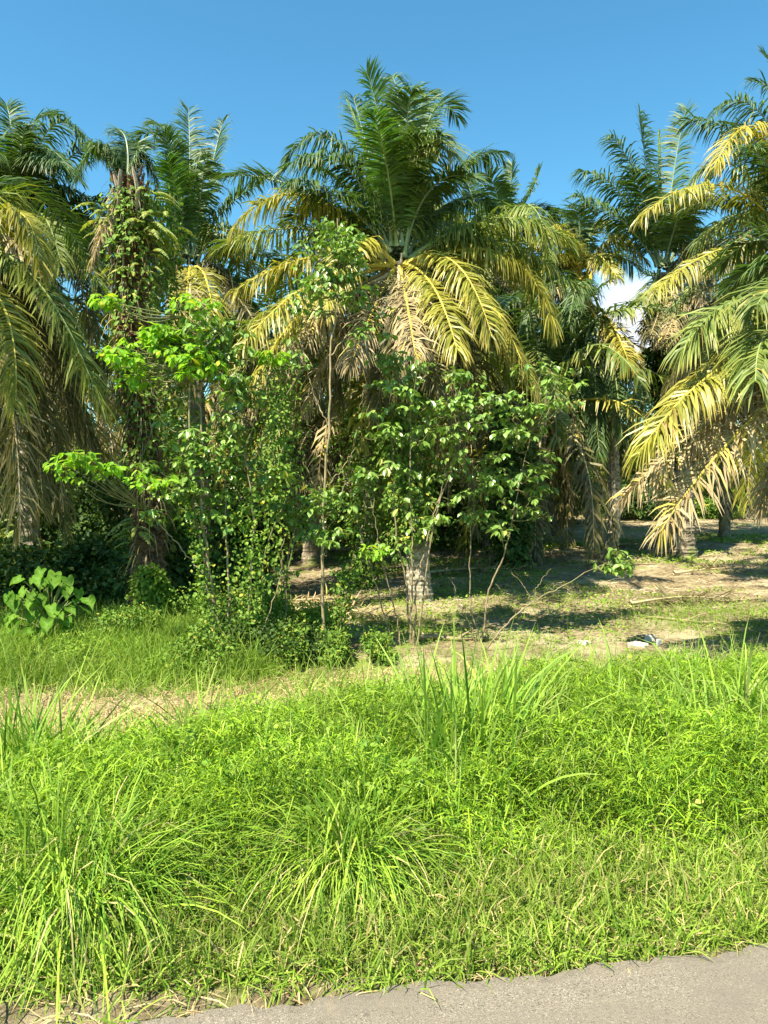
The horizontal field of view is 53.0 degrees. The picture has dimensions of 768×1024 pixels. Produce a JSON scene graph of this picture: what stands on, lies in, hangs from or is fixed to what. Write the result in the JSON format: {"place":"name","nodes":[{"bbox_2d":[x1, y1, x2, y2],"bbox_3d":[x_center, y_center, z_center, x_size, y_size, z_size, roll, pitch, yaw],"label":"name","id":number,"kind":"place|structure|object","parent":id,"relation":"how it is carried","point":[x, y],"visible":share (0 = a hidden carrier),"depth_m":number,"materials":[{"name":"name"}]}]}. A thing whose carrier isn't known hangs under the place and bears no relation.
{"place":"outdoors","nodes":[
{"label":"outdoors","id":0,"kind":"place"},
{"bbox_2d":[0,490,767,1023],"bbox_3d":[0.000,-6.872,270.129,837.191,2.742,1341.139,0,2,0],"label":"ground","id":1,"kind":"structure","parent":0,"point":[308,578],"depth_m":15.01,"materials":[{"name":"soil"}]},
{"bbox_2d":[0,468,47,548],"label":"shrub","id":2,"kind":"object","parent":1,"relation":"on","point":[5,521],"visible":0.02,"depth_m":26.34,"materials":[{"name":"green plant"}]},
{"bbox_2d":[0,511,59,552],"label":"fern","id":3,"kind":"object","parent":1,"relation":"on","point":[10,532],"visible":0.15,"depth_m":23.11,"materials":[{"name":"green plant"}]},
{"bbox_2d":[0,528,75,611],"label":"shrub","id":4,"kind":"object","parent":1,"relation":"on","point":[23,560],"visible":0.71,"depth_m":17.31,"materials":[{"name":"green plant"}]},
{"bbox_2d":[0,838,91,978],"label":"grass tussock","id":5,"kind":"object","parent":1,"relation":"on","point":[9,934],"depth_m":3.46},
{"bbox_2d":[3,566,95,641],"bbox_3d":[-5.521,1.636,12.742,1.566,1.522,1.367,1,2,17],"label":"elephant ear","id":6,"kind":"object","parent":1,"relation":"on","point":[40,602],"visible":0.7,"depth_m":12.51},
{"bbox_2d":[0,175,119,551],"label":"oil palm","id":7,"kind":"object","parent":1,"relation":"on","point":[20,377],"visible":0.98,"depth_m":13.57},
{"bbox_2d":[0,451,119,549],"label":"shrub","id":8,"kind":"object","parent":1,"relation":"on","point":[43,527],"visible":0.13,"depth_m":24.15,"materials":[{"name":"green plant"}]},
{"bbox_2d":[0,442,120,499],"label":"shrub","id":9,"kind":"object","parent":1,"relation":"on","point":[83,454],"depth_m":32.55,"materials":[{"name":"green plant"}]},
{"bbox_2d":[16,631,106,671],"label":"clump","id":10,"kind":"object","parent":1,"relation":"on","point":[65,647],"visible":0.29,"depth_m":11.81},
{"bbox_2d":[3,264,124,515],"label":"oil palm","id":11,"kind":"object","parent":1,"relation":"on","point":[97,425],"visible":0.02,"depth_m":26.58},
{"bbox_2d":[3,273,152,495],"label":"oil palm","id":12,"kind":"object","parent":1,"relation":"on","point":[103,419],"visible":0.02,"depth_m":34.40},
{"bbox_2d":[0,215,164,537],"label":"oil palm","id":13,"kind":"object","parent":1,"relation":"on","point":[97,361],"visible":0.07,"depth_m":22.56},
{"bbox_2d":[41,528,129,604],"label":"shrub","id":14,"kind":"object","parent":1,"relation":"on","point":[90,554],"visible":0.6,"depth_m":17.90,"materials":[{"name":"green plant"}]},
{"bbox_2d":[0,642,178,789],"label":"tall grass clump","id":15,"kind":"object","parent":1,"relation":"on","point":[12,733],"visible":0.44,"depth_m":5.68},
{"bbox_2d":[0,97,188,549],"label":"oil palm","id":16,"kind":"object","parent":1,"relation":"on","point":[28,156],"visible":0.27,"depth_m":19.21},
{"bbox_2d":[41,464,176,553],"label":"shrub","id":17,"kind":"object","parent":1,"relation":"on","point":[94,524],"visible":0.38,"depth_m":23.05,"materials":[{"name":"green plant"}]},
{"bbox_2d":[48,324,185,465],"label":"oil palm","id":18,"kind":"object","parent":1,"relation":"on","point":[114,442],"visible":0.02,"depth_m":41.18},
{"bbox_2d":[78,602,172,641],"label":"shrub","id":19,"kind":"object","parent":1,"relation":"on","point":[136,612],"visible":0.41,"depth_m":12.73,"materials":[{"name":"green plant"}]},
{"bbox_2d":[69,123,183,608],"bbox_3d":[-5.205,-2.624,15.703,2.258,10.492,1.909,0,2,0],"label":"dead palm","id":20,"kind":"object","parent":1,"relation":"on","point":[117,157],"visible":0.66,"depth_m":15.23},
{"bbox_2d":[74,198,124,243],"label":"fern","id":21,"kind":"object","parent":20,"relation":"attached to","point":[94,213],"visible":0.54,"depth_m":15.20,"materials":[{"name":"green plant"}]},
{"bbox_2d":[106,518,158,550],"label":"fern","id":22,"kind":"object","parent":20,"relation":"attached to","point":[144,534],"visible":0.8,"depth_m":15.09,"materials":[{"name":"green plant"}]},
{"bbox_2d":[93,177,174,491],"bbox_3d":[-4.979,-3.394,15.230,1.566,6.286,1.444,-2,2,-43],"label":"climbing vine","id":23,"kind":"object","parent":20,"relation":"attached to","point":[110,240],"visible":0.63,"depth_m":14.99,"materials":[{"name":"green plant"}]},
{"bbox_2d":[100,224,174,314],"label":"fern","id":24,"kind":"object","parent":20,"relation":"attached to","point":[161,258],"visible":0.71,"depth_m":15.02,"materials":[{"name":"green plant"}]},
{"bbox_2d":[105,185,198,256],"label":"fern","id":25,"kind":"object","parent":20,"relation":"attached to","point":[167,234],"visible":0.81,"depth_m":15.18,"materials":[{"name":"green plant"}]},
{"bbox_2d":[0,746,277,1023],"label":"grass tussock","id":26,"kind":"object","parent":1,"relation":"on","point":[86,847],"depth_m":3.61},
{"bbox_2d":[125,561,180,622],"bbox_3d":[-4.343,1.573,14.496,0.983,1.333,0.987,0,2,0],"label":"creeper mound","id":27,"kind":"object","parent":1,"relation":"on","point":[151,586],"visible":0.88,"depth_m":14.23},
{"bbox_2d":[92,364,213,456],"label":"oil palm","id":28,"kind":"object","parent":1,"relation":"on","point":[169,395],"visible":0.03,"depth_m":49.53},
{"bbox_2d":[86,504,241,607],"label":"shrub","id":29,"kind":"object","parent":1,"relation":"on","point":[179,573],"visible":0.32,"depth_m":16.85,"materials":[{"name":"green plant"}]},
{"bbox_2d":[94,457,246,551],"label":"shrub","id":30,"kind":"object","parent":1,"relation":"on","point":[127,509],"visible":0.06,"depth_m":22.86,"materials":[{"name":"green plant"}]},
{"bbox_2d":[42,293,331,648],"bbox_3d":[-2.885,-0.314,11.911,4.385,6.102,2.117,-1,2,-23],"label":"sapling clump","id":31,"kind":"object","parent":1,"relation":"on","point":[180,351],"visible":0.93,"depth_m":11.77,"materials":[{"name":"green plant"}]},
{"bbox_2d":[156,610,245,671],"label":"shrub","id":32,"kind":"object","parent":1,"relation":"on","point":[202,638],"visible":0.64,"depth_m":11.18,"materials":[{"name":"green plant"}]},
{"bbox_2d":[97,652,307,747],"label":"tall grass clump","id":33,"kind":"object","parent":1,"relation":"on","point":[204,702],"visible":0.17,"depth_m":7.03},
{"bbox_2d":[105,100,306,548],"bbox_3d":[-4.895,-5.123,22.566,6.262,14.000,6.686,-1,2,-18],"label":"oil palm","id":34,"kind":"object","parent":1,"relation":"on","point":[186,174],"visible":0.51,"depth_m":21.36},
{"bbox_2d":[119,179,199,542],"bbox_3d":[-4.762,-3.261,16.903,1.616,7.915,1.702,2,2,43],"label":"climbing vine","id":35,"kind":"object","parent":34,"relation":"attached to","point":[178,390],"visible":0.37,"depth_m":16.80,"materials":[{"name":"green plant"}]},
{"bbox_2d":[160,432,272,505],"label":"shrub","id":36,"kind":"object","parent":1,"relation":"on","point":[227,483],"visible":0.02,"depth_m":32.38,"materials":[{"name":"green plant"}]},
{"bbox_2d":[178,541,277,600],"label":"shrub","id":37,"kind":"object","parent":1,"relation":"on","point":[243,561],"visible":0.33,"depth_m":18.41,"materials":[{"name":"green plant"}]},
{"bbox_2d":[183,308,274,454],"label":"oil palm","id":38,"kind":"object","parent":1,"relation":"on","point":[186,404],"depth_m":41.72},
{"bbox_2d":[169,481,301,550],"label":"shrub","id":39,"kind":"object","parent":1,"relation":"on","point":[237,530],"visible":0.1,"depth_m":25.59,"materials":[{"name":"green plant"}]},
{"bbox_2d":[169,582,303,629],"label":"shrub","id":40,"kind":"object","parent":1,"relation":"on","point":[221,605],"visible":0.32,"depth_m":13.49,"materials":[{"name":"green plant"}]},
{"bbox_2d":[150,237,326,502],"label":"oil palm","id":41,"kind":"object","parent":1,"relation":"on","point":[247,424],"visible":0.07,"depth_m":29.88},
{"bbox_2d":[193,610,301,662],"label":"shrub","id":42,"kind":"object","parent":1,"relation":"on","point":[265,633],"visible":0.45,"depth_m":11.67,"materials":[{"name":"green plant"}]},
{"bbox_2d":[166,259,358,539],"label":"oil palm","id":43,"kind":"object","parent":1,"relation":"on","point":[231,374],"visible":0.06,"depth_m":28.74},
{"bbox_2d":[220,482,329,547],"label":"shrub","id":44,"kind":"object","parent":1,"relation":"on","point":[239,492],"visible":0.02,"depth_m":29.93,"materials":[{"name":"green plant"}]},
{"bbox_2d":[247,341,307,611],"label":"climbing vine","id":45,"kind":"object","parent":1,"relation":"on","point":[280,486],"visible":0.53,"depth_m":15.11,"materials":[{"name":"green plant"}]},
{"bbox_2d":[259,613,318,668],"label":"shrub","id":46,"kind":"object","parent":1,"relation":"on","point":[296,653],"visible":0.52,"depth_m":11.90,"materials":[{"name":"green plant"}]},
{"bbox_2d":[255,488,325,618],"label":"sapling","id":47,"kind":"object","parent":1,"relation":"on","point":[304,534],"visible":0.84,"depth_m":13.03,"materials":[{"name":"green plant"}]},
{"bbox_2d":[262,616,353,671],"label":"shrub","id":48,"kind":"object","parent":1,"relation":"on","point":[313,647],"visible":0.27,"depth_m":12.11,"materials":[{"name":"green plant"}]},
{"bbox_2d":[262,592,354,636],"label":"shrub","id":49,"kind":"object","parent":1,"relation":"on","point":[313,613],"visible":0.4,"depth_m":14.14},
{"bbox_2d":[273,541,355,553],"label":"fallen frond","id":50,"kind":"object","parent":1,"relation":"on","point":[339,549],"visible":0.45,"depth_m":26.43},
{"bbox_2d":[208,324,438,563],"bbox_3d":[-1.672,-1.878,23.779,7.337,7.275,7.313,0,2,0],"label":"oil palm","id":51,"kind":"object","parent":1,"relation":"on","point":[311,554],"visible":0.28,"depth_m":22.86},
{"bbox_2d":[281,583,371,608],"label":"fallen frond","id":52,"kind":"object","parent":1,"relation":"on","point":[315,599],"visible":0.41,"depth_m":16.92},
{"bbox_2d":[270,217,399,642],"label":"sapling","id":53,"kind":"object","parent":1,"relation":"on","point":[341,252],"visible":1,"depth_m":12.48,"materials":[{"name":"green plant"}]},
{"bbox_2d":[315,625,354,666],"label":"shrub","id":54,"kind":"object","parent":1,"relation":"on","point":[340,644],"visible":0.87,"depth_m":12.05,"materials":[{"name":"green plant"}]},
{"bbox_2d":[176,743,501,967],"bbox_3d":[-0.231,1.837,4.037,1.570,1.149,1.612,-2,2,-42],"label":"grass tussock","id":55,"kind":"object","parent":1,"relation":"on","point":[364,835],"depth_m":3.91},
{"bbox_2d":[295,590,406,624],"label":"fallen frond","id":56,"kind":"object","parent":1,"relation":"on","point":[368,613],"visible":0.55,"depth_m":15.37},
{"bbox_2d":[314,368,395,589],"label":"climbing vine","id":57,"kind":"object","parent":1,"relation":"on","point":[358,503],"visible":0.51,"depth_m":19.28,"materials":[{"name":"green plant"}]},
{"bbox_2d":[324,543,391,650],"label":"sapling","id":58,"kind":"object","parent":1,"relation":"on","point":[346,584],"visible":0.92,"depth_m":12.72,"materials":[{"name":"green plant"}]},
{"bbox_2d":[325,487,401,541],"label":"shrub","id":59,"kind":"object","parent":1,"relation":"on","point":[334,524],"visible":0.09,"depth_m":28.70,"materials":[{"name":"green plant"}]},
{"bbox_2d":[222,227,522,570],"bbox_3d":[-0.284,-3.007,21.286,8.257,9.809,8.218,0,2,0],"label":"oil palm","id":60,"kind":"object","parent":1,"relation":"on","point":[319,448],"visible":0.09,"depth_m":19.81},
{"bbox_2d":[359,624,398,665],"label":"shrub","id":61,"kind":"object","parent":1,"relation":"on","point":[372,644],"visible":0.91,"depth_m":12.19,"materials":[{"name":"green plant"}]},
{"bbox_2d":[0,777,767,1023],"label":"roadside grass","id":62,"kind":"structure","parent":1,"relation":"on","point":[538,927],"depth_m":3.48,"materials":[{"name":"plant"}]},
{"bbox_2d":[0,623,767,953],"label":"grass","id":63,"kind":"structure","parent":1,"relation":"on","point":[592,733],"depth_m":4.81,"materials":[{"name":"plant"}]},
{"bbox_2d":[0,589,767,731],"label":"thin grass","id":64,"kind":"structure","parent":1,"relation":"on","point":[137,656],"depth_m":11.28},
{"bbox_2d":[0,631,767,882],"bbox_3d":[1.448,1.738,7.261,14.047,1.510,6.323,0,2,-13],"label":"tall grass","id":65,"kind":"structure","parent":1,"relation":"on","point":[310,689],"depth_m":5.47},
{"bbox_2d":[0,513,767,677],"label":"herbs","id":66,"kind":"object","parent":1,"relation":"on","point":[549,545],"visible":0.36,"depth_m":18.25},
{"bbox_2d":[0,644,767,1023],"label":"dry grass","id":67,"kind":"structure","parent":1,"relation":"on","point":[128,698],"depth_m":9.11,"materials":[{"name":"plant"}]},
{"bbox_2d":[0,642,767,888],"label":"broadleaf weeds","id":68,"kind":"object","parent":1,"relation":"on","point":[414,758],"visible":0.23,"depth_m":4.97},
{"bbox_2d":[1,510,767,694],"bbox_3d":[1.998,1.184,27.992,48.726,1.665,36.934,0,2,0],"label":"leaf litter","id":69,"kind":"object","parent":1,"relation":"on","point":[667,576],"visible":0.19,"depth_m":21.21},
{"bbox_2d":[263,620,518,778],"bbox_3d":[-0.129,1.371,5.652,1.988,1.333,1.917,1,2,34],"label":"tall grass clump","id":70,"kind":"object","parent":1,"relation":"on","point":[434,742],"visible":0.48,"depth_m":5.56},
{"bbox_2d":[204,53,587,602],"bbox_3d":[0.139,-4.593,18.006,8.881,13.481,8.318,0,2,0],"label":"oil palm","id":71,"kind":"object","parent":1,"relation":"on","point":[401,194],"visible":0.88,"depth_m":16.59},
{"bbox_2d":[366,331,446,553],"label":"climbing vine","id":72,"kind":"object","parent":71,"relation":"attached to","point":[424,490],"visible":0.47,"depth_m":16.92,"materials":[{"name":"green plant"}]},
{"bbox_2d":[65,412,765,496],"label":"wood","id":73,"kind":"object","parent":1,"relation":"on","point":[125,451],"depth_m":68.19,"materials":[{"name":"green plant"}]},
{"bbox_2d":[350,349,512,646],"bbox_3d":[0.841,-0.276,13.254,2.846,5.193,1.776,0,2,0],"label":"sapling clump","id":74,"kind":"object","parent":1,"relation":"on","point":[407,392],"visible":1,"depth_m":13.16,"materials":[{"name":"green plant"}]},
{"bbox_2d":[389,464,495,552],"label":"shrub","id":75,"kind":"object","parent":1,"relation":"on","point":[449,534],"visible":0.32,"depth_m":26.15,"materials":[{"name":"green plant"}]},
{"bbox_2d":[415,630,498,640],"bbox_3d":[1.290,2.197,13.771,1.527,0.201,0.216,0,2,-8],"label":"stick","id":76,"kind":"object","parent":1,"relation":"on","point":[428,636],"visible":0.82,"depth_m":13.72,"materials":[{"name":"wood"}]},
{"bbox_2d":[358,248,586,541],"bbox_3d":[2.633,-4.212,28.764,9.727,11.053,9.787,0,2,0],"label":"oil palm","id":77,"kind":"object","parent":1,"relation":"on","point":[471,447],"visible":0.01,"depth_m":26.98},
{"bbox_2d":[358,155,589,515],"bbox_3d":[3.353,-5.828,27.766,9.092,14.490,8.361,0,2,0],"label":"oil palm","id":78,"kind":"object","parent":1,"relation":"on","point":[507,189],"visible":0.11,"depth_m":26.87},
{"bbox_2d":[430,557,534,576],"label":"fallen frond","id":79,"kind":"object","parent":1,"relation":"on","point":[460,568],"visible":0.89,"depth_m":21.20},
{"bbox_2d":[428,437,555,542],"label":"shrub","id":80,"kind":"object","parent":1,"relation":"on","point":[486,494],"visible":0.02,"depth_m":28.79,"materials":[{"name":"green plant"}]},
{"bbox_2d":[373,609,625,816],"bbox_3d":[0.821,1.353,5.520,1.827,1.350,2.728,0,2,0],"label":"tall grass clump","id":81,"kind":"object","parent":1,"relation":"on","point":[486,706],"visible":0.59,"depth_m":5.48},
{"bbox_2d":[474,395,550,570],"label":"climbing vine","id":82,"kind":"object","parent":1,"relation":"on","point":[516,550],"visible":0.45,"depth_m":21.63,"materials":[{"name":"green plant"}]},
{"bbox_2d":[445,362,589,642],"bbox_3d":[2.338,-0.146,13.593,2.070,4.947,1.844,2,3,45],"label":"sapling clump","id":83,"kind":"object","parent":1,"relation":"on","point":[512,431],"visible":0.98,"depth_m":13.54,"materials":[{"name":"green plant"}]},
{"bbox_2d":[459,351,607,536],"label":"oil palm","id":84,"kind":"object","parent":1,"relation":"on","point":[554,520],"visible":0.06,"depth_m":31.89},
{"bbox_2d":[428,303,642,548],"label":"oil palm","id":85,"kind":"object","parent":1,"relation":"on","point":[486,544],"visible":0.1,"depth_m":25.51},
{"bbox_2d":[520,595,565,605],"bbox_3d":[3.541,1.949,17.059,1.300,0.192,0.091,-1,2,-29],"label":"stick","id":86,"kind":"object","parent":1,"relation":"on","point":[547,600],"visible":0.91,"depth_m":17.04,"materials":[{"name":"wood"}]},
{"bbox_2d":[417,250,702,566],"bbox_3d":[5.396,-2.736,24.808,9.196,10.650,8.882,0,2,0],"label":"oil palm","id":87,"kind":"object","parent":1,"relation":"on","point":[531,337],"visible":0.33,"depth_m":23.32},
{"bbox_2d":[486,547,634,649],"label":"fallen sapling","id":88,"kind":"object","parent":1,"relation":"on","point":[617,567],"visible":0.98,"depth_m":13.03,"materials":[{"name":"wood"}]},
{"bbox_2d":[533,457,607,523],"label":"shrub","id":89,"kind":"object","parent":1,"relation":"on","point":[579,494],"visible":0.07,"depth_m":36.76,"materials":[{"name":"green plant"}]},
{"bbox_2d":[497,196,652,550],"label":"oil palm","id":90,"kind":"object","parent":1,"relation":"on","point":[607,261],"visible":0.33,"depth_m":26.27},
{"bbox_2d":[499,273,659,560],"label":"oil palm","id":91,"kind":"object","parent":1,"relation":"on","point":[611,442],"visible":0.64,"depth_m":23.94,"materials":[{"name":"green plant"}]},
{"bbox_2d":[531,540,627,557],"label":"fallen frond","id":92,"kind":"object","parent":1,"relation":"on","point":[561,552],"visible":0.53,"depth_m":25.27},
{"bbox_2d":[581,455,651,508],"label":"shrub","id":93,"kind":"object","parent":1,"relation":"on","point":[634,472],"visible":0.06,"depth_m":45.66,"materials":[{"name":"green plant"}]},
{"bbox_2d":[593,476,668,519],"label":"shrub","id":94,"kind":"object","parent":1,"relation":"on","point":[634,512],"visible":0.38,"depth_m":39.12,"materials":[{"name":"green plant"}]},
{"bbox_2d":[599,538,668,550],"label":"fallen frond","id":95,"kind":"object","parent":1,"relation":"on","point":[633,543],"visible":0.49,"depth_m":28.00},
{"bbox_2d":[627,641,648,646],"bbox_3d":[4.417,2.317,13.442,0.358,0.100,0.256,0,2,0],"label":"rock","id":96,"kind":"object","parent":1,"relation":"on","point":[634,643],"visible":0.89,"depth_m":13.36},
{"bbox_2d":[524,618,767,785],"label":"tall grass clump","id":97,"kind":"object","parent":1,"relation":"on","point":[693,685],"visible":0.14,"depth_m":6.29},
{"bbox_2d":[644,634,654,641],"bbox_3d":[4.763,2.277,13.786,0.181,0.160,0.171,1,2,20],"label":"rock","id":98,"kind":"object","parent":1,"relation":"on","point":[648,637],"visible":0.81,"depth_m":13.73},
{"bbox_2d":[589,340,735,504],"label":"oil palm","id":99,"kind":"object","parent":1,"relation":"on","point":[701,486],"visible":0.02,"depth_m":43.58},
{"bbox_2d":[561,98,767,558],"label":"oil palm","id":100,"kind":"object","parent":1,"relation":"on","point":[669,234],"visible":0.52,"depth_m":25.23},
{"bbox_2d":[634,295,707,465],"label":"climbing vine","id":101,"kind":"object","parent":100,"relation":"attached to","point":[650,357],"visible":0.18,"depth_m":25.28,"materials":[{"name":"green plant"}]},
{"bbox_2d":[568,623,767,793],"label":"tall grass clump","id":102,"kind":"object","parent":1,"relation":"on","point":[755,698],"visible":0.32,"depth_m":6.45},
{"bbox_2d":[628,581,738,608],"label":"fallen frond","id":103,"kind":"object","parent":1,"relation":"on","point":[665,598],"visible":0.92,"depth_m":16.98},
{"bbox_2d":[623,457,743,507],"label":"shrub","id":104,"kind":"object","parent":1,"relation":"on","point":[705,489],"visible":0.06,"depth_m":43.58,"materials":[{"name":"green plant"}]},
{"bbox_2d":[646,613,726,624],"bbox_3d":[5.935,2.079,15.142,1.506,0.224,0.175,1,2,20],"label":"stick","id":105,"kind":"object","parent":1,"relation":"on","point":[666,618],"visible":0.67,"depth_m":15.05,"materials":[{"name":"wood"}]},
{"bbox_2d":[608,217,767,556],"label":"oil palm","id":106,"kind":"object","parent":1,"relation":"on","point":[748,406],"visible":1,"depth_m":11.61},
{"bbox_2d":[619,263,767,538],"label":"oil palm","id":107,"kind":"object","parent":1,"relation":"on","point":[724,524],"visible":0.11,"depth_m":30.36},
{"bbox_2d":[628,46,767,432],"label":"oil palm","id":108,"kind":"object","parent":1,"relation":"on","point":[758,184],"visible":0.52,"depth_m":18.32,"materials":[{"name":"plant"}]},
{"bbox_2d":[666,488,752,519],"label":"shrub","id":109,"kind":"object","parent":1,"relation":"on","point":[711,513],"visible":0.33,"depth_m":40.08,"materials":[{"name":"green plant"}]},
{"bbox_2d":[672,555,767,575],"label":"fallen frond","id":110,"kind":"object","parent":1,"relation":"on","point":[715,567],"visible":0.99,"depth_m":21.82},
{"bbox_2d":[702,389,767,519],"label":"oil palm","id":111,"kind":"object","parent":1,"relation":"on","point":[747,507],"visible":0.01,"depth_m":39.91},
{"bbox_2d":[0,0,767,487],"label":"sky","id":112,"kind":"structure","parent":0,"point":[544,81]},
{"bbox_2d":[126,943,767,1023],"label":"road","id":113,"kind":"structure","parent":0,"point":[731,987],"depth_m":2.99,"materials":[{"name":"asphalt"}]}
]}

